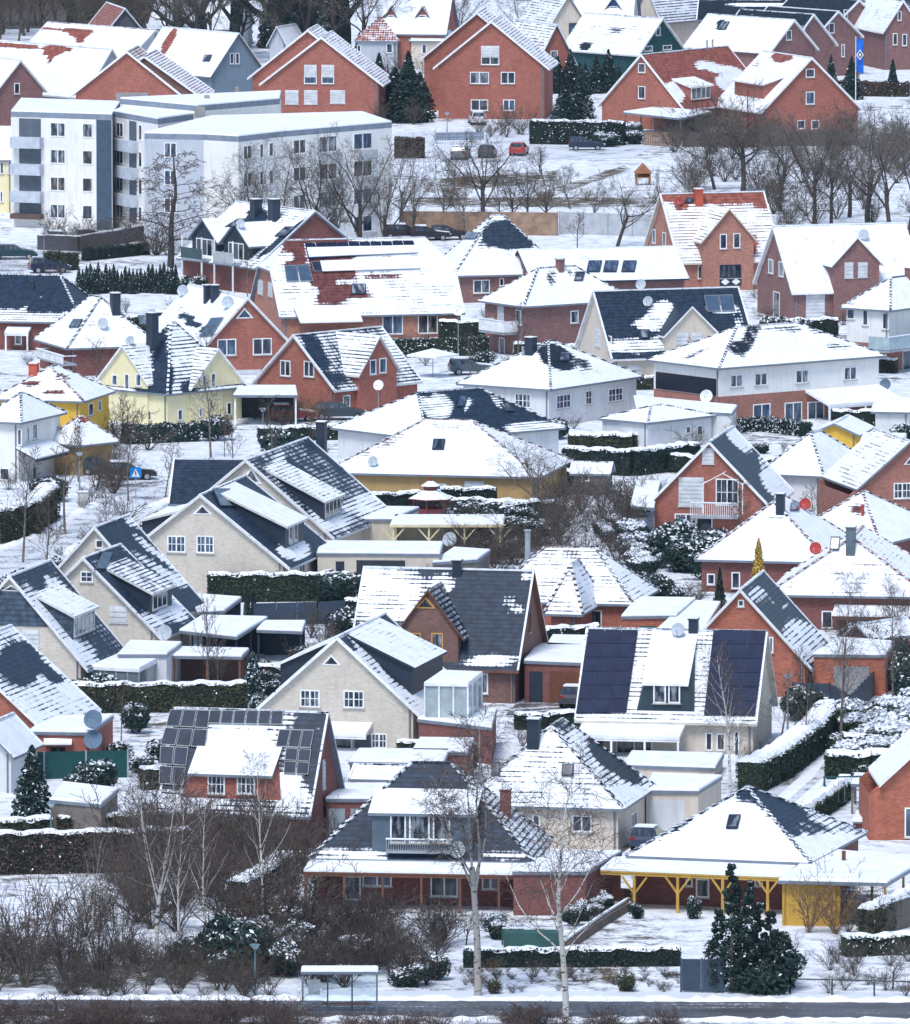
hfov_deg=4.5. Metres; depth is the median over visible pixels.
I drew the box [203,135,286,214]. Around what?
bare tree
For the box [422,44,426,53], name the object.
window
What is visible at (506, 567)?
evergreen shrub
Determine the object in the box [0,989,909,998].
pavement
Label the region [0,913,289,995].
bank scrub
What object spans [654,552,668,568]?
evergreen shrub
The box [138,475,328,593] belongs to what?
gabled house
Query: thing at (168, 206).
window
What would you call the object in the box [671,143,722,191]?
bare tree
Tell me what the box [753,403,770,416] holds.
window
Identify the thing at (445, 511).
evergreen shrub
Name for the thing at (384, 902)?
shrub
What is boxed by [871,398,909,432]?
shed
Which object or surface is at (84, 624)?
window
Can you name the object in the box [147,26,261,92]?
gabled house
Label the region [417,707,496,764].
roof terrace
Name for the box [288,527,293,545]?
window
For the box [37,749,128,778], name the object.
privacy screen
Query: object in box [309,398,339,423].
shrub
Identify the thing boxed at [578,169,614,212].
bare tree
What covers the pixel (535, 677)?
door
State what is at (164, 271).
thuja
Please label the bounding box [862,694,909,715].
evergreen shrub
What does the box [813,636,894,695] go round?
outbuilding
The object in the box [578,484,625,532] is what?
shrub
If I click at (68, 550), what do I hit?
snow bank
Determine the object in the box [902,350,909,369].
window
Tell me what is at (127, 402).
young tree
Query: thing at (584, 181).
earth path
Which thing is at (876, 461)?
gabled house
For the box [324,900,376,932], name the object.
shrub
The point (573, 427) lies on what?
shrub
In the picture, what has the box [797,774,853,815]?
hedge
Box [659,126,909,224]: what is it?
meadow scrub
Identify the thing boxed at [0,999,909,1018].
road
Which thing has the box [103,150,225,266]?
larch tree
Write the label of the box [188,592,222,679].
young tree
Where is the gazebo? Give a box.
[408,475,452,513]
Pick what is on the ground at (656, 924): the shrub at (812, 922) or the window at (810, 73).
the shrub at (812, 922)
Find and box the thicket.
[81,786,359,922]
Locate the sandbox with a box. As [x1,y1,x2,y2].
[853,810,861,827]
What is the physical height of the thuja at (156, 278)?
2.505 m
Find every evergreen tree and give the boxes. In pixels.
[702,863,766,993]
[744,901,800,989]
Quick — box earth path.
[538,165,628,198]
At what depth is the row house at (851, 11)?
1386.13 m
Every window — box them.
[0,162,4,174]
[0,191,3,202]
[0,468,8,481]
[1,585,18,590]
[14,83,20,94]
[14,336,21,344]
[16,429,22,446]
[26,427,30,441]
[32,423,38,440]
[50,122,65,136]
[50,149,65,163]
[50,176,65,190]
[50,204,65,218]
[51,747,64,751]
[73,611,95,637]
[79,571,93,583]
[82,123,92,137]
[82,150,92,164]
[82,177,92,191]
[82,205,92,219]
[88,402,94,416]
[94,540,103,549]
[98,399,102,411]
[111,374,117,386]
[116,122,122,136]
[116,151,122,163]
[116,177,122,191]
[116,205,122,217]
[124,374,129,387]
[134,373,141,387]
[138,124,141,140]
[138,151,141,167]
[138,179,141,194]
[138,206,141,222]
[149,410,151,421]
[152,591,167,611]
[164,142,176,157]
[164,170,176,184]
[164,198,176,212]
[166,535,186,553]
[177,409,183,421]
[193,504,211,514]
[195,536,214,553]
[196,238,212,255]
[198,408,203,417]
[202,374,207,387]
[206,777,225,795]
[211,373,216,387]
[217,339,236,355]
[226,402,231,415]
[228,242,243,259]
[229,53,234,64]
[235,53,239,64]
[235,778,255,795]
[236,307,252,318]
[243,145,251,159]
[243,172,251,186]
[246,467,261,483]
[252,338,272,355]
[259,143,263,157]
[269,142,273,156]
[269,170,273,183]
[279,360,290,377]
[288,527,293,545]
[293,139,305,153]
[293,166,305,181]
[293,194,305,208]
[293,525,298,542]
[299,564,304,571]
[299,690,320,708]
[303,361,314,377]
[304,77,316,83]
[319,135,336,152]
[319,163,336,179]
[319,191,335,207]
[321,77,333,83]
[322,654,340,665]
[325,498,341,518]
[335,739,351,747]
[336,561,343,570]
[342,690,364,709]
[343,395,350,406]
[345,876,360,901]
[353,132,371,149]
[353,160,371,176]
[353,187,371,204]
[353,215,371,232]
[362,877,392,887]
[369,359,377,375]
[371,733,386,747]
[379,358,386,373]
[382,316,403,334]
[386,43,392,53]
[389,816,406,844]
[408,816,430,844]
[416,597,435,608]
[418,315,437,334]
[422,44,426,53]
[429,878,458,897]
[431,633,442,648]
[433,817,449,844]
[470,72,489,84]
[471,99,487,110]
[472,280,489,293]
[480,879,497,890]
[481,57,499,65]
[483,673,488,694]
[499,278,503,286]
[499,337,504,353]
[501,72,514,83]
[503,100,514,110]
[515,309,521,325]
[515,393,531,408]
[528,611,531,633]
[532,815,539,825]
[551,50,557,59]
[556,393,571,410]
[568,23,576,34]
[570,310,579,323]
[571,815,592,833]
[585,390,592,405]
[592,610,601,626]
[608,387,623,402]
[616,741,652,751]
[630,810,636,829]
[638,63,645,73]
[638,86,645,99]
[640,626,655,627]
[644,46,653,51]
[651,229,655,244]
[652,686,666,704]
[656,27,660,35]
[662,45,671,50]
[662,232,665,245]
[667,686,680,704]
[675,513,697,527]
[684,879,693,887]
[685,426,690,434]
[691,86,710,99]
[694,878,710,898]
[695,518,712,531]
[696,425,703,436]
[697,265,700,279]
[704,732,713,751]
[706,574,714,585]
[715,733,725,751]
[716,479,738,505]
[719,234,727,249]
[719,264,741,278]
[729,374,743,388]
[730,572,739,589]
[732,233,740,248]
[734,731,738,754]
[737,600,744,607]
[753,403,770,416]
[754,372,768,386]
[754,881,762,887]
[767,259,773,274]
[768,695,773,708]
[769,637,773,653]
[773,291,779,317]
[778,261,783,277]
[784,402,801,419]
[786,30,792,40]
[795,369,809,384]
[797,120,804,129]
[805,92,814,104]
[806,69,814,77]
[807,401,823,418]
[811,120,818,129]
[820,611,833,628]
[829,23,834,33]
[841,44,844,57]
[844,366,856,380]
[846,302,854,319]
[861,311,868,326]
[881,313,889,330]
[892,33,897,45]
[893,483,909,499]
[897,11,901,20]
[902,34,906,46]
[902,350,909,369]
[903,808,909,838]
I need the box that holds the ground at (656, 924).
[0,0,909,1023]
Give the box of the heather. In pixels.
[453,959,679,992]
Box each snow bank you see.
[0,498,107,550]
[0,993,909,1002]
[4,1014,909,1021]
[42,497,167,562]
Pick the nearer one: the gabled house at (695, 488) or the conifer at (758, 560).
the conifer at (758, 560)
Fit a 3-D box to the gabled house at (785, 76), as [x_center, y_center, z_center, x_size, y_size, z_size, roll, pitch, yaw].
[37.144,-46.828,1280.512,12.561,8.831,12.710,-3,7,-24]
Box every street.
[0,452,260,581]
[96,444,165,498]
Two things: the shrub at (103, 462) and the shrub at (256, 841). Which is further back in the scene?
the shrub at (103, 462)
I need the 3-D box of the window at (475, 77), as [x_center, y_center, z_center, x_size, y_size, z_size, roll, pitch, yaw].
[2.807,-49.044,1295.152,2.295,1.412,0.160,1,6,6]
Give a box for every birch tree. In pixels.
[39,211,58,250]
[69,823,121,958]
[108,758,209,969]
[148,767,210,939]
[173,781,234,928]
[209,142,269,212]
[232,747,297,912]
[257,141,310,208]
[403,702,545,995]
[480,736,635,1017]
[690,638,767,792]
[815,570,872,732]
[866,578,909,695]
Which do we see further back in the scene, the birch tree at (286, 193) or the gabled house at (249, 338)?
the birch tree at (286, 193)
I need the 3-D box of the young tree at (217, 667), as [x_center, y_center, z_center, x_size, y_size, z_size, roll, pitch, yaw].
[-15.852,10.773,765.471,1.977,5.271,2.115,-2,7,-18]
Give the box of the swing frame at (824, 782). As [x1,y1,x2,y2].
[823,776,860,802]
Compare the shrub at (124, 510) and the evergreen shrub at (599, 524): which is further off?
the shrub at (124, 510)
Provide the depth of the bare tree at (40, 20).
1454.22 m
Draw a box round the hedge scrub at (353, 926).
[235,882,498,987]
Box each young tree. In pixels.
[0,445,43,561]
[15,489,65,559]
[45,424,86,533]
[63,416,91,481]
[74,337,106,380]
[95,485,116,522]
[111,678,134,741]
[117,389,129,418]
[117,423,139,495]
[144,440,183,497]
[186,369,227,457]
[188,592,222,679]
[196,324,216,346]
[202,634,231,679]
[217,409,248,457]
[217,410,232,456]
[237,245,257,296]
[255,394,283,448]
[304,418,331,455]
[460,333,482,374]
[495,302,533,353]
[519,473,543,508]
[566,209,589,247]
[723,414,740,430]
[727,474,753,523]
[762,670,804,734]
[778,645,814,684]
[793,669,820,725]
[801,484,829,513]
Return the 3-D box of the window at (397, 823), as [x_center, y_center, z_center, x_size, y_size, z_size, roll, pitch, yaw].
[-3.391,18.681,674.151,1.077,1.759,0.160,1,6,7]
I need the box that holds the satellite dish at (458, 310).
[453,305,463,353]
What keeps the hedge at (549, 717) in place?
on the ground at (656, 924)
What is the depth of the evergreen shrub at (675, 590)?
822.82 m
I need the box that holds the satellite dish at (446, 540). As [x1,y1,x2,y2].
[443,532,456,549]
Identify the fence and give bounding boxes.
[254,599,344,624]
[437,131,483,139]
[559,211,651,236]
[612,886,632,900]
[643,131,678,145]
[680,958,723,992]
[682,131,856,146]
[715,976,909,995]
[792,682,850,708]
[851,671,873,704]
[867,895,909,930]
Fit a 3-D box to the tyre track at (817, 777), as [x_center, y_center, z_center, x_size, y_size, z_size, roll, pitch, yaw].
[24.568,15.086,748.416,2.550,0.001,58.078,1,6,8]
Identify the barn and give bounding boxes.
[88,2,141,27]
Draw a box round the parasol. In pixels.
[407,348,458,376]
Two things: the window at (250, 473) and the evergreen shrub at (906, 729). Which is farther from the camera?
the window at (250, 473)
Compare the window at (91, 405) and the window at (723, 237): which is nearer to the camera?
the window at (91, 405)
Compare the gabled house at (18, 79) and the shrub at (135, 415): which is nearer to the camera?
the shrub at (135, 415)
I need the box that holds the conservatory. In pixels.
[86,653,156,682]
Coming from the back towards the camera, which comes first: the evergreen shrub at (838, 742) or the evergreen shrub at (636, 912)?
the evergreen shrub at (838, 742)
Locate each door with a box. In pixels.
[329,809,344,833]
[356,560,404,582]
[529,671,542,701]
[550,671,579,702]
[649,800,684,831]
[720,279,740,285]
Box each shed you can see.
[49,781,118,828]
[348,763,406,781]
[432,547,490,567]
[818,414,873,447]
[843,616,909,648]
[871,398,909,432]
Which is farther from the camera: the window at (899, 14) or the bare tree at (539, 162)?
the window at (899, 14)
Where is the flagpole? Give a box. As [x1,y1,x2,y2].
[855,38,863,100]
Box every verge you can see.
[0,962,271,987]
[6,1021,627,1023]
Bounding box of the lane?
[0,237,144,271]
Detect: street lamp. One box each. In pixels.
[41,225,46,253]
[47,802,54,827]
[76,452,82,490]
[250,943,259,994]
[445,112,449,139]
[784,674,791,728]
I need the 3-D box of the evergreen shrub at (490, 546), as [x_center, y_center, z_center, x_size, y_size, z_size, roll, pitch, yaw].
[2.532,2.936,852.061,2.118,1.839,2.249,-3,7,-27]
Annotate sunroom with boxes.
[424,670,482,717]
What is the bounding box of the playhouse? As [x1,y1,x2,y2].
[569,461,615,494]
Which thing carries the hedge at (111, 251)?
on the ground at (656, 924)
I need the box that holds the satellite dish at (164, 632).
[156,625,171,640]
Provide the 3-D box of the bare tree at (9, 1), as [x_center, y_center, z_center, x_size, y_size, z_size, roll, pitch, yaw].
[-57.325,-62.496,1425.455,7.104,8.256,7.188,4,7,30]
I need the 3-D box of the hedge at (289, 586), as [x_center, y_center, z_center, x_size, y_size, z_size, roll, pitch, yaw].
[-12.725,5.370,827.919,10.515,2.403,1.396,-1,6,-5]
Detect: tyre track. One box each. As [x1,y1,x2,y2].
[0,255,81,266]
[0,484,169,568]
[0,493,168,577]
[425,139,528,145]
[425,149,629,162]
[513,706,575,711]
[548,145,667,154]
[771,696,880,801]
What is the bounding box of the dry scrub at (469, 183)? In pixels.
[421,169,605,201]
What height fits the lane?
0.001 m
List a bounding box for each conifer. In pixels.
[9,744,51,816]
[243,584,250,615]
[244,651,267,700]
[250,587,255,615]
[256,1,286,48]
[282,0,301,31]
[297,11,319,30]
[314,2,323,24]
[318,0,330,31]
[375,53,385,71]
[385,50,433,123]
[385,66,421,118]
[417,72,436,118]
[550,84,578,119]
[553,55,566,93]
[561,49,577,91]
[567,62,596,118]
[582,63,593,93]
[589,56,604,93]
[601,49,615,92]
[610,63,621,88]
[713,567,726,608]
[751,537,764,576]
[826,54,838,83]
[841,56,863,99]
[883,59,899,96]
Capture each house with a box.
[0,40,117,98]
[0,57,46,125]
[0,126,10,212]
[0,274,89,351]
[0,362,115,431]
[0,391,68,481]
[0,559,123,680]
[0,624,101,728]
[0,712,43,792]
[29,21,158,56]
[33,292,145,375]
[53,415,119,475]
[58,514,204,643]
[64,543,195,645]
[70,45,180,100]
[96,311,246,424]
[138,49,214,93]
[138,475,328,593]
[147,0,254,46]
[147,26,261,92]
[156,706,344,847]
[159,283,287,374]
[168,458,245,506]
[176,198,347,293]
[210,420,388,539]
[247,24,326,90]
[250,236,464,338]
[252,326,422,411]
[255,612,446,747]
[259,30,390,118]
[266,23,301,59]
[304,761,553,912]
[330,387,566,458]
[339,418,573,499]
[353,558,547,703]
[354,15,400,69]
[382,0,459,67]
[408,29,452,69]
[419,7,496,109]
[433,15,557,118]
[444,214,539,302]
[455,336,643,423]
[478,258,618,354]
[481,716,656,849]
[513,18,577,81]
[515,245,688,288]
[517,529,658,626]
[520,0,581,39]
[566,12,685,79]
[574,0,640,15]
[574,286,749,374]
[574,617,777,754]
[597,39,745,129]
[600,785,867,914]
[640,0,698,44]
[643,188,773,289]
[646,322,900,421]
[650,425,793,533]
[683,13,818,67]
[694,492,845,591]
[696,0,785,23]
[702,570,828,696]
[718,50,862,131]
[736,8,838,70]
[752,222,909,320]
[764,5,863,75]
[769,429,851,509]
[776,525,909,629]
[781,0,865,24]
[817,428,909,513]
[820,490,909,552]
[839,266,909,369]
[854,0,909,69]
[859,729,909,839]
[861,0,909,8]
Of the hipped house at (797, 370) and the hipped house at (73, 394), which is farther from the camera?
the hipped house at (797, 370)
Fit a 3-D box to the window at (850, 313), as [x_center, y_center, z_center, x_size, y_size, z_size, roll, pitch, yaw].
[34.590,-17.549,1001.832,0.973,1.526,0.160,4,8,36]
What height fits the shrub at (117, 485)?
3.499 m
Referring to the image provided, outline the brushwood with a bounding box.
[649,95,909,159]
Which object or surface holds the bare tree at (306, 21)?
on the ground at (656, 924)
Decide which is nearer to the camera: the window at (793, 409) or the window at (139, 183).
the window at (793, 409)
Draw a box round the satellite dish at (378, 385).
[373,380,382,406]
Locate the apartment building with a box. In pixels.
[10,87,391,251]
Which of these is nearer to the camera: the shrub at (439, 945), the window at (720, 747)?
the shrub at (439, 945)
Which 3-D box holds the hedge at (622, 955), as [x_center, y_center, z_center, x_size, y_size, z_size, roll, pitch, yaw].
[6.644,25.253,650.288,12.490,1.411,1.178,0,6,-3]
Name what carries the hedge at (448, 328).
on the ground at (656, 924)
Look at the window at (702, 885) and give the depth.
673.94 m
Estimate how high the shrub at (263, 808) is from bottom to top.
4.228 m
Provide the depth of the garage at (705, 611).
798.83 m
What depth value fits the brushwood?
1252.43 m
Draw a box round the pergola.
[382,514,510,551]
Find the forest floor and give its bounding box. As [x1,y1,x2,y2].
[2,0,149,28]
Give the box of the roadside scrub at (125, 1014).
[0,987,691,1023]
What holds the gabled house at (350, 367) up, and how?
on the ground at (656, 924)
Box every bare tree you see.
[0,0,21,36]
[0,0,21,39]
[1,0,38,35]
[1,0,46,40]
[1,4,4,34]
[8,0,28,25]
[23,0,71,26]
[25,0,45,31]
[32,7,36,25]
[33,0,100,22]
[37,0,42,25]
[38,0,83,22]
[43,0,57,21]
[61,0,132,18]
[62,0,89,23]
[67,0,126,23]
[75,0,117,17]
[86,0,131,12]
[102,0,134,16]
[115,0,151,24]
[128,2,147,26]
[131,0,167,19]
[135,0,186,26]
[139,10,146,28]
[160,0,236,29]
[175,0,230,29]
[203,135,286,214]
[229,0,288,36]
[253,0,295,33]
[266,128,351,222]
[291,0,371,33]
[297,132,354,229]
[298,0,370,32]
[299,0,415,32]
[307,121,404,237]
[352,138,424,236]
[392,136,425,210]
[398,150,442,230]
[419,126,528,210]
[424,157,468,210]
[436,142,471,185]
[440,157,490,229]
[455,0,492,24]
[458,914,485,944]
[485,179,515,211]
[485,431,575,497]
[488,164,534,211]
[495,0,530,22]
[497,160,564,211]
[509,166,594,211]
[513,143,548,185]
[540,163,580,208]
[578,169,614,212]
[601,166,670,246]
[646,166,676,207]
[659,108,725,189]
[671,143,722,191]
[688,76,787,190]
[757,113,828,205]
[769,88,853,223]
[788,108,864,223]
[812,120,889,216]
[835,98,909,222]
[840,103,909,221]
[875,115,909,234]
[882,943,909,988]
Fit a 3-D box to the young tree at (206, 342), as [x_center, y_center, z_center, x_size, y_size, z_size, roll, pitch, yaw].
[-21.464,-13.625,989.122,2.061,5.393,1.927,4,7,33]
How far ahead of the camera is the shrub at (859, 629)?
787.88 m
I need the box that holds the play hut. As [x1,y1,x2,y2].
[633,163,651,184]
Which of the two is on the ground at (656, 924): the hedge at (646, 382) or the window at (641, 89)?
the hedge at (646, 382)
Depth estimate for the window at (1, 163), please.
1167.03 m
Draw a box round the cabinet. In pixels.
[77,491,88,507]
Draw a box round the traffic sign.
[130,467,140,499]
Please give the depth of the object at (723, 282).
1078.80 m
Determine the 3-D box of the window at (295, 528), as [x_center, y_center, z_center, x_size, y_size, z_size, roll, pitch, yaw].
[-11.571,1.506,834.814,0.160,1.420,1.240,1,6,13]
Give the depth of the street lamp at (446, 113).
1263.52 m
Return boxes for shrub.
[0,464,20,489]
[0,574,6,584]
[0,852,90,987]
[0,876,59,983]
[14,867,134,936]
[17,864,109,978]
[20,352,35,364]
[28,475,71,500]
[32,204,74,231]
[48,555,62,564]
[57,222,102,251]
[60,771,217,861]
[62,772,99,784]
[63,217,97,236]
[66,867,148,987]
[68,856,139,929]
[71,210,113,236]
[71,672,119,682]
[72,758,117,786]
[74,517,99,539]
[75,474,112,502]
[78,446,129,489]
[81,782,230,873]
[82,837,188,909]
[83,236,110,247]
[83,452,137,492]
[83,814,155,898]
[86,446,123,478]
[88,853,152,958]
[91,438,146,485]
[92,226,124,245]
[92,459,124,493]
[93,221,115,231]
[104,490,159,518]
[106,417,136,446]
[106,741,134,760]
[106,773,233,848]
[108,392,158,442]
[108,397,136,438]
[108,836,218,929]
[112,438,131,459]
[113,858,233,931]
[116,214,141,228]
[120,219,184,254]
[120,702,150,732]
[122,791,212,864]
[126,420,189,449]
[128,222,193,255]
[129,755,154,772]
[144,738,165,764]
[158,240,180,254]
[160,854,312,924]
[163,233,186,254]
[163,825,273,897]
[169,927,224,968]
[177,274,208,285]
[183,848,322,922]
[184,782,295,869]
[185,775,273,858]
[185,790,305,868]
[194,784,271,846]
[194,814,278,870]
[198,856,292,920]
[199,415,233,440]
[202,914,236,936]
[202,921,277,973]
[204,951,238,980]
[218,849,364,924]
[222,787,280,828]
[233,917,273,931]
[234,795,300,855]
[236,899,296,935]
[237,899,286,934]
[239,914,309,974]
[241,923,282,948]
[243,819,323,903]
[244,694,265,708]
[246,402,263,419]
[249,893,296,920]
[250,904,310,927]
[253,867,348,935]
[257,861,345,933]
[258,427,296,451]
[259,679,279,695]
[260,659,270,662]
[260,669,279,682]
[260,780,319,846]
[260,938,305,976]
[262,607,310,624]
[265,919,318,943]
[267,931,306,952]
[269,818,317,848]
[270,906,345,952]
[271,399,294,424]
[274,406,290,424]
[274,933,311,953]
[276,922,366,981]
[278,812,340,872]
[280,636,318,657]
[281,394,304,418]
[283,404,304,423]
[287,934,348,965]
[290,645,307,656]
[290,819,366,893]
[293,394,325,421]
[295,598,329,637]
[299,603,341,641]
[299,636,316,647]
[304,625,335,645]
[304,936,355,964]
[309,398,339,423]
[312,570,361,601]
[312,917,351,945]
[319,389,342,417]
[321,624,339,638]
[323,605,355,636]
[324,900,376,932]
[331,879,428,935]
[331,913,420,969]
[336,934,374,961]
[358,876,408,932]
[363,911,442,965]
[365,95,389,117]
[368,907,415,954]
[375,49,416,81]
[381,46,434,74]
[381,931,440,969]
[383,47,414,75]
[386,962,432,987]
[399,926,455,954]
[401,95,433,124]
[401,329,422,339]
[405,884,471,944]
[420,951,451,979]
[428,536,463,553]
[436,523,507,552]
[437,508,494,547]
[440,493,517,545]
[441,514,513,549]
[442,506,474,513]
[448,495,458,510]
[452,534,502,556]
[454,498,511,519]
[458,535,506,567]
[459,520,541,563]
[459,962,473,976]
[463,106,488,131]
[465,974,486,986]
[468,350,497,362]
[472,528,536,564]
[473,957,502,974]
[474,116,486,131]
[477,535,537,567]
[479,541,500,557]
[479,910,509,939]
[480,511,522,539]
[483,120,500,136]
[485,510,556,565]
[487,977,502,993]
[488,106,510,134]
[492,112,516,136]
[492,516,552,557]
[493,565,516,568]
[495,528,542,554]
[496,98,525,120]
[498,503,533,519]
[502,501,514,508]
[503,518,515,541]
[504,921,523,926]
[505,110,540,133]
[505,515,527,528]
[506,515,550,543]
[509,120,528,134]
[510,723,526,745]
[512,523,560,552]
[517,524,580,547]
[520,105,539,118]
[520,504,539,521]
[524,954,543,976]
[525,472,603,527]
[530,527,558,554]
[532,475,597,536]
[533,482,578,541]
[534,464,590,509]
[535,478,596,532]
[536,466,606,513]
[539,496,601,544]
[539,516,616,554]
[550,963,573,981]
[552,417,570,438]
[552,474,587,503]
[555,528,613,553]
[561,904,582,925]
[562,412,585,428]
[571,517,592,531]
[575,898,595,920]
[577,464,647,515]
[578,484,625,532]
[578,499,621,528]
[586,473,612,511]
[589,896,607,915]
[592,131,618,146]
[592,494,645,527]
[593,465,648,509]
[593,513,620,536]
[595,520,640,560]
[596,519,629,551]
[596,890,614,908]
[597,965,631,981]
[599,470,668,498]
[599,524,615,542]
[604,485,650,521]
[604,537,647,569]
[611,517,650,539]
[613,538,661,555]
[614,493,651,516]
[616,531,653,554]
[616,970,636,991]
[621,546,652,565]
[623,465,667,488]
[625,120,643,134]
[625,130,642,143]
[626,550,658,577]
[627,900,644,918]
[638,571,674,595]
[640,575,675,596]
[644,522,688,550]
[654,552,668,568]
[659,532,720,573]
[660,517,706,538]
[661,537,704,571]
[665,586,698,599]
[671,424,710,444]
[679,576,713,599]
[686,894,702,918]
[687,541,713,579]
[688,526,727,544]
[736,946,807,995]
[746,286,756,297]
[752,443,769,453]
[759,314,789,323]
[765,930,802,949]
[778,684,825,718]
[785,875,844,932]
[791,318,815,327]
[797,944,811,967]
[803,879,870,934]
[805,942,850,970]
[806,855,871,916]
[814,697,877,733]
[818,972,847,992]
[820,935,851,962]
[826,729,862,748]
[829,953,858,971]
[830,738,852,749]
[830,891,866,931]
[830,963,863,990]
[831,613,885,638]
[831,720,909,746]
[833,604,901,636]
[834,737,894,749]
[837,620,861,633]
[839,886,888,923]
[841,949,865,975]
[846,932,869,963]
[847,712,875,731]
[847,763,869,775]
[848,880,909,933]
[849,703,871,712]
[854,733,904,747]
[857,717,885,729]
[859,968,877,984]
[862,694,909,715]
[865,597,909,619]
[866,705,909,721]
[866,939,907,965]
[871,693,905,705]
[871,961,902,990]
[876,571,907,615]
[876,634,909,660]
[877,712,909,724]
[880,637,909,653]
[886,660,909,695]
[887,651,909,689]
[888,931,909,961]
[889,422,909,438]
[889,967,909,995]
[894,726,909,738]
[895,687,909,699]
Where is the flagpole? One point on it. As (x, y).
(859, 55)
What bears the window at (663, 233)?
in the gabled house at (717, 239)
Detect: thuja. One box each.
[74,266,81,287]
[78,269,88,292]
[84,265,91,293]
[87,263,92,285]
[88,267,100,294]
[95,262,100,287]
[98,271,107,293]
[101,264,112,292]
[110,263,116,291]
[112,269,120,291]
[116,271,126,293]
[122,267,133,293]
[123,265,127,288]
[127,269,138,293]
[134,270,139,291]
[136,268,145,292]
[143,264,152,292]
[149,264,154,292]
[150,268,161,293]
[154,265,164,293]
[162,262,166,288]
[163,268,172,293]
[164,263,177,294]
[174,264,178,290]
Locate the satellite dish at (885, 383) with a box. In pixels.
[879,378,890,388]
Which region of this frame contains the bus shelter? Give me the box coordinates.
[301,965,378,1013]
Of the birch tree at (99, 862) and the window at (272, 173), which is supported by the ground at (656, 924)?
the birch tree at (99, 862)
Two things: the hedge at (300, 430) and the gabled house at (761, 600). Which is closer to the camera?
the gabled house at (761, 600)
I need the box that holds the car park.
[395,127,656,161]
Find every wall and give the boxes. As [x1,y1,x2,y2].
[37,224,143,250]
[399,211,557,235]
[564,897,631,946]
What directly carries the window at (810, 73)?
in the gabled house at (785, 76)
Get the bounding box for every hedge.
[0,482,60,543]
[0,814,52,830]
[0,825,191,874]
[43,250,79,270]
[56,812,161,829]
[72,679,247,712]
[81,242,150,260]
[122,420,200,444]
[126,314,159,331]
[138,764,160,789]
[155,309,164,315]
[206,569,349,601]
[225,850,297,908]
[250,662,279,681]
[256,422,337,441]
[344,597,357,611]
[371,489,440,505]
[392,334,489,357]
[394,136,424,158]
[396,738,478,766]
[437,495,524,508]
[438,318,484,337]
[439,485,496,498]
[457,498,553,518]
[462,944,681,967]
[513,341,574,354]
[513,708,580,729]
[528,118,626,145]
[546,622,598,638]
[561,441,701,475]
[567,430,638,448]
[567,468,612,487]
[636,373,653,389]
[668,452,775,472]
[734,699,839,790]
[736,415,812,436]
[758,316,839,335]
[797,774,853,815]
[823,747,887,778]
[831,408,874,426]
[837,80,909,96]
[839,930,909,957]
[842,732,889,741]
[855,883,909,933]
[879,356,898,372]
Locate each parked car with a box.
[0,244,37,259]
[28,257,71,273]
[46,229,75,236]
[77,228,98,234]
[83,457,107,474]
[105,460,156,479]
[269,402,318,421]
[313,401,366,419]
[383,222,410,236]
[409,224,450,240]
[431,224,468,239]
[447,356,492,375]
[450,144,469,159]
[468,111,486,124]
[478,144,496,157]
[509,142,528,155]
[558,683,577,707]
[568,136,604,150]
[629,823,664,849]
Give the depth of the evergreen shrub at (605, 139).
1254.16 m
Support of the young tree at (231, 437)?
on the ground at (656, 924)
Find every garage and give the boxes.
[31,710,113,751]
[117,640,181,681]
[316,540,443,583]
[325,782,386,838]
[348,748,448,770]
[363,506,419,540]
[413,737,473,776]
[512,850,621,915]
[524,642,583,702]
[547,634,584,643]
[598,404,715,446]
[621,596,695,627]
[625,750,723,778]
[633,395,737,437]
[646,772,722,831]
[658,600,720,628]
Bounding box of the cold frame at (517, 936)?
[502,927,558,947]
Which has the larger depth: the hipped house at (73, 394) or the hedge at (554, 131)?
the hedge at (554, 131)
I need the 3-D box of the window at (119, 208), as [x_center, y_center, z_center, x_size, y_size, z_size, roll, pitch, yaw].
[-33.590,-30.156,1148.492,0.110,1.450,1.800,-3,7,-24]
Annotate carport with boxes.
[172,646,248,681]
[179,614,267,654]
[195,593,241,645]
[233,385,297,425]
[256,620,305,662]
[623,107,709,131]
[630,480,660,531]
[778,849,909,926]
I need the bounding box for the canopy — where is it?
[851,772,864,813]
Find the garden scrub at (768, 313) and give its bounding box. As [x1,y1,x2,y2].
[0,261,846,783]
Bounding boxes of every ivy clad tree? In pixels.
[59,0,74,22]
[137,0,192,27]
[153,0,226,29]
[214,0,297,38]
[218,0,250,34]
[262,0,342,31]
[325,0,360,44]
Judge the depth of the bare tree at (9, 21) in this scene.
1454.54 m
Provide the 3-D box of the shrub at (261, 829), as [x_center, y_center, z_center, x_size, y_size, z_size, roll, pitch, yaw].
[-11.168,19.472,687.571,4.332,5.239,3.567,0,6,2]
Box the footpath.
[778,696,873,802]
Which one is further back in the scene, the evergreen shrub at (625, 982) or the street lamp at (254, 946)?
the evergreen shrub at (625, 982)
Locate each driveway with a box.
[506,702,575,714]
[620,843,629,852]
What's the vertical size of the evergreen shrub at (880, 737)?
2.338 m
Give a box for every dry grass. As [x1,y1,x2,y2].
[395,198,657,206]
[427,171,556,192]
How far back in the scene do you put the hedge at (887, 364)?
998.46 m
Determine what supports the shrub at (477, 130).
on the ground at (656, 924)
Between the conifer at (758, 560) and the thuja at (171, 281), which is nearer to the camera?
the conifer at (758, 560)

